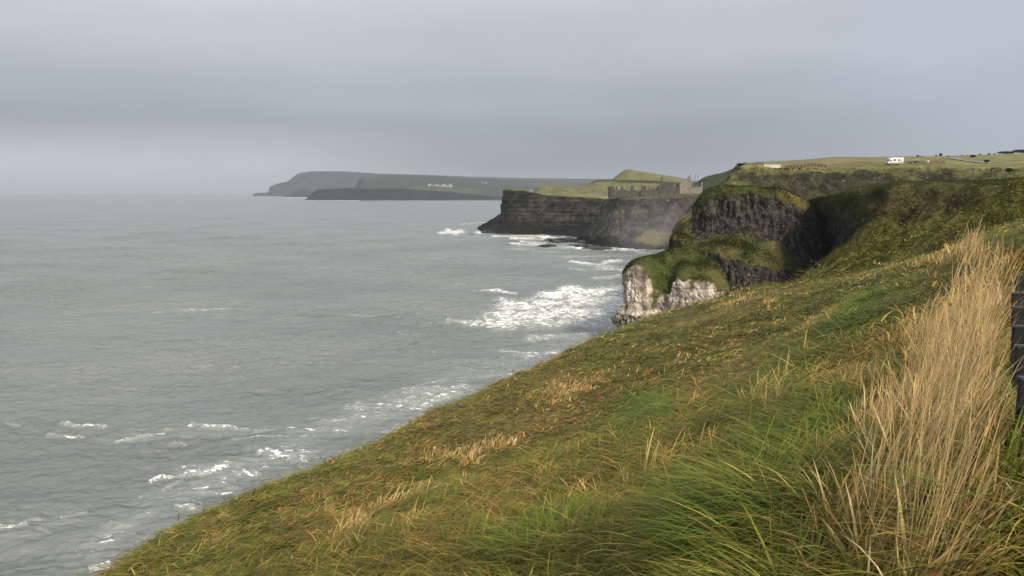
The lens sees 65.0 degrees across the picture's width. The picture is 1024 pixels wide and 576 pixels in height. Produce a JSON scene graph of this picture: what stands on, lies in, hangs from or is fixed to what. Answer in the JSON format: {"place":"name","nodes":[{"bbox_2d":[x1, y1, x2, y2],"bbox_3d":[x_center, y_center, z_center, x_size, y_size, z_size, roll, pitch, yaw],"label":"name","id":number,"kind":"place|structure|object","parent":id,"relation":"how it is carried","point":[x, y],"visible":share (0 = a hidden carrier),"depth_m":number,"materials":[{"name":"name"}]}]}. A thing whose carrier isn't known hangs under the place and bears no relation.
{"place":"outdoors","nodes":[
{"label":"outdoors","id":0,"kind":"place"},
{"bbox_2d":[285,188,312,196],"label":"distant islet","id":1,"kind":"object","parent":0,"point":[302,192],"visible":0.48,"depth_m":7507.31,"materials":[{"name":"grey stone"}]},
{"bbox_2d":[0,193,664,575],"bbox_3d":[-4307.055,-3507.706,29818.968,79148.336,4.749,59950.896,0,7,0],"label":"sea","id":2,"kind":"structure","parent":0,"point":[166,359],"depth_m":252.56,"materials":[{"name":"liquid"}]},
{"bbox_2d":[537,244,556,246],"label":"sea rock","id":3,"kind":"object","parent":2,"relation":"in","point":[547,245],"visible":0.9,"depth_m":666.73,"materials":[{"name":"grey stone"}]},
{"bbox_2d":[542,237,577,242],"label":"sea rock","id":4,"kind":"object","parent":2,"relation":"in","point":[560,240],"visible":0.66,"depth_m":727.15,"materials":[{"name":"grey stone"}]},
{"bbox_2d":[567,244,594,246],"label":"sea rock","id":5,"kind":"object","parent":2,"relation":"in","point":[581,245],"visible":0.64,"depth_m":657.53,"materials":[{"name":"grey stone"}]},
{"bbox_2d":[573,240,588,243],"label":"sea rock","id":6,"kind":"object","parent":2,"relation":"in","point":[582,241],"visible":0.33,"depth_m":705.11,"materials":[{"name":"grey stone"}]},
{"bbox_2d":[582,246,612,249],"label":"sea rock","id":7,"kind":"object","parent":2,"relation":"in","point":[597,248],"visible":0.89,"depth_m":635.84,"materials":[{"name":"grey stone"}]},
{"bbox_2d":[305,188,502,199],"bbox_3d":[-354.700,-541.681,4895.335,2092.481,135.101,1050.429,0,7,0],"label":"headland","id":8,"kind":"structure","parent":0,"point":[368,194],"depth_m":4657.05,"materials":[{"name":"grey stone"}]},
{"bbox_2d":[253,171,610,195],"bbox_3d":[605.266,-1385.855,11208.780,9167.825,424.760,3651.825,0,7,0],"label":"distant headland","id":9,"kind":"structure","parent":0,"point":[312,181],"depth_m":9709.91,"materials":[{"name":"grey stone"}]},
{"bbox_2d":[354,175,591,199],"bbox_3d":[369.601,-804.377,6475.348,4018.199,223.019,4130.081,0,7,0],"label":"distant fields","id":10,"kind":"structure","parent":0,"point":[494,187],"depth_m":5901.77,"materials":[{"name":"plant"}]},
{"bbox_2d":[428,183,452,186],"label":"hotel","id":11,"kind":"structure","parent":10,"relation":"on","point":[445,185],"depth_m":5502.73,"materials":[{"name":"stone"}]},
{"bbox_2d":[0,0,1023,192],"label":"sky","id":12,"kind":"structure","parent":0,"point":[97,96],"materials":[{"name":"grey"}]},
{"bbox_2d":[477,189,608,236],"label":"castle headland","id":13,"kind":"structure","parent":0,"point":[533,213],"depth_m":871.13,"materials":[{"name":"grey stone"}]},
{"bbox_2d":[71,178,1023,575],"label":"hillside","id":14,"kind":"structure","parent":0,"point":[705,328],"depth_m":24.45,"materials":[{"name":"green plant"}]},
{"bbox_2d":[270,297,1023,575],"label":"grass","id":15,"kind":"structure","parent":14,"relation":"on","point":[768,496],"depth_m":4.47,"materials":[{"name":"green plant"}]},
{"bbox_2d":[469,175,1023,394],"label":"crest grass","id":16,"kind":"structure","parent":14,"relation":"on","point":[590,342],"depth_m":38.97,"materials":[{"name":"green plant"}]},
{"bbox_2d":[717,176,1023,297],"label":"hummock grass","id":17,"kind":"structure","parent":14,"relation":"on","point":[855,261],"depth_m":75.34,"materials":[{"name":"green plant"}]},
{"bbox_2d":[849,216,1023,575],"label":"dry stalk grass","id":18,"kind":"structure","parent":14,"relation":"on","point":[946,319],"depth_m":3.79,"materials":[{"name":"beige plant"}]},
{"bbox_2d":[1008,325,1023,382],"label":"bollard","id":19,"kind":"object","parent":14,"relation":"on","point":[1017,334],"visible":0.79,"depth_m":5.18,"materials":[{"name":"grey wood"}]},
{"bbox_2d":[1009,306,1023,346],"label":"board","id":20,"kind":"object","parent":14,"relation":"on","point":[1018,318],"visible":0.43,"depth_m":6.38,"materials":[{"name":"grey wood"}]},
{"bbox_2d":[1010,292,1023,311],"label":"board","id":21,"kind":"object","parent":14,"relation":"on","point":[1017,296],"visible":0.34,"depth_m":7.87,"materials":[{"name":"grey wood"}]},
{"bbox_2d":[1012,344,1023,396],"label":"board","id":22,"kind":"object","parent":14,"relation":"on","point":[1019,352],"visible":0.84,"depth_m":4.39,"materials":[{"name":"grey wood"}]},
{"bbox_2d":[1014,376,1023,446],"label":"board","id":23,"kind":"object","parent":14,"relation":"on","point":[1020,397],"visible":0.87,"depth_m":3.60,"materials":[{"name":"grey wood"}]},
{"bbox_2d":[1014,275,1023,291],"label":"bollard","id":24,"kind":"object","parent":14,"relation":"on","point":[1020,284],"visible":0.09,"depth_m":9.87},
{"bbox_2d":[525,169,696,197],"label":"castle hill","id":25,"kind":"structure","parent":0,"point":[628,179],"depth_m":989.82,"materials":[{"name":"green plant"}]},
{"bbox_2d":[576,193,699,249],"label":"castle rock","id":26,"kind":"object","parent":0,"point":[646,223],"visible":0.56,"depth_m":661.29,"materials":[{"name":"grey stone"}]},
{"bbox_2d":[608,175,702,198],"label":"castle ruin","id":27,"kind":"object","parent":26,"relation":"on","point":[687,186],"visible":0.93,"depth_m":674.67,"materials":[{"name":"stone"}]},
{"bbox_2d":[610,246,730,328],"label":"chalk head","id":28,"kind":"object","parent":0,"point":[638,281],"visible":0.49,"depth_m":232.23},
{"bbox_2d":[622,246,730,317],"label":"chalk tuft grass","id":29,"kind":"structure","parent":28,"relation":"on","point":[704,259],"depth_m":236.46,"materials":[{"name":"green plant"}]},
{"bbox_2d":[679,165,742,194],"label":"gorse ridge","id":30,"kind":"structure","parent":0,"point":[713,180],"depth_m":784.67,"materials":[{"name":"green plant"}]},
{"bbox_2d":[670,185,827,290],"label":"basalt knob","id":31,"kind":"object","parent":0,"point":[723,213],"visible":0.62,"depth_m":247.32,"materials":[{"name":"grey stone"}]},
{"bbox_2d":[670,184,824,279],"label":"basalt tuft grass","id":32,"kind":"structure","parent":31,"relation":"on","point":[723,238],"depth_m":243.54,"materials":[{"name":"green plant"}]},
{"bbox_2d":[668,153,1023,247],"bbox_3d":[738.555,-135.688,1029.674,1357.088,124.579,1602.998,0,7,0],"label":"plateau","id":33,"kind":"structure","parent":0,"point":[806,185],"depth_m":320.81,"materials":[{"name":"green plant"}]},
{"bbox_2d":[764,164,780,167],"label":"parapet wall","id":34,"kind":"structure","parent":33,"relation":"on","point":[774,165],"depth_m":335.06,"materials":[{"name":"white paint"}]},
{"bbox_2d":[785,162,827,167],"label":"board fence","id":35,"kind":"object","parent":33,"relation":"on","point":[809,164],"visible":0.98,"depth_m":329.72,"materials":[{"name":"brown wood"}]},
{"bbox_2d":[681,167,1023,225],"bbox_3d":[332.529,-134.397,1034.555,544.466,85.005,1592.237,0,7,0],"label":"plateau tuft grass","id":36,"kind":"structure","parent":33,"relation":"on","point":[785,169],"depth_m":315.65,"materials":[{"name":"green plant"}]},
{"bbox_2d":[830,160,944,167],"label":"post fence","id":37,"kind":"object","parent":33,"relation":"on","point":[930,162],"visible":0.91,"depth_m":322.93,"materials":[{"name":"brown wood"}]},
{"bbox_2d":[885,157,903,164],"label":"motorhome","id":38,"kind":"object","parent":33,"relation":"on","point":[895,160],"visible":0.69,"depth_m":329.14,"materials":[{"name":"white metal"}]},
{"bbox_2d":[997,151,1014,153],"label":"hedge","id":39,"kind":"object","parent":33,"relation":"on","point":[1004,152],"visible":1,"depth_m":986.05,"materials":[{"name":"green plant"}]},
{"bbox_2d":[1012,149,1023,152],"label":"hedge","id":40,"kind":"object","parent":33,"relation":"on","point":[1019,151],"visible":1,"depth_m":985.03,"materials":[{"name":"green plant"}]},
{"bbox_2d":[806,177,1022,254],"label":"bowl slope","id":41,"kind":"structure","parent":0,"point":[844,234],"depth_m":204.94,"materials":[{"name":"green plant"}]},
{"bbox_2d":[989,178,1015,183],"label":"wire fence","id":42,"kind":"object","parent":41,"relation":"on","point":[997,180],"visible":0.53,"depth_m":192.06,"materials":[{"name":"metal"}]},
{"bbox_2d":[950,158,990,162],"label":"road","id":43,"kind":"structure","parent":0,"point":[970,160],"depth_m":458.05,"materials":[{"name":"grey asphalt"}]}
]}

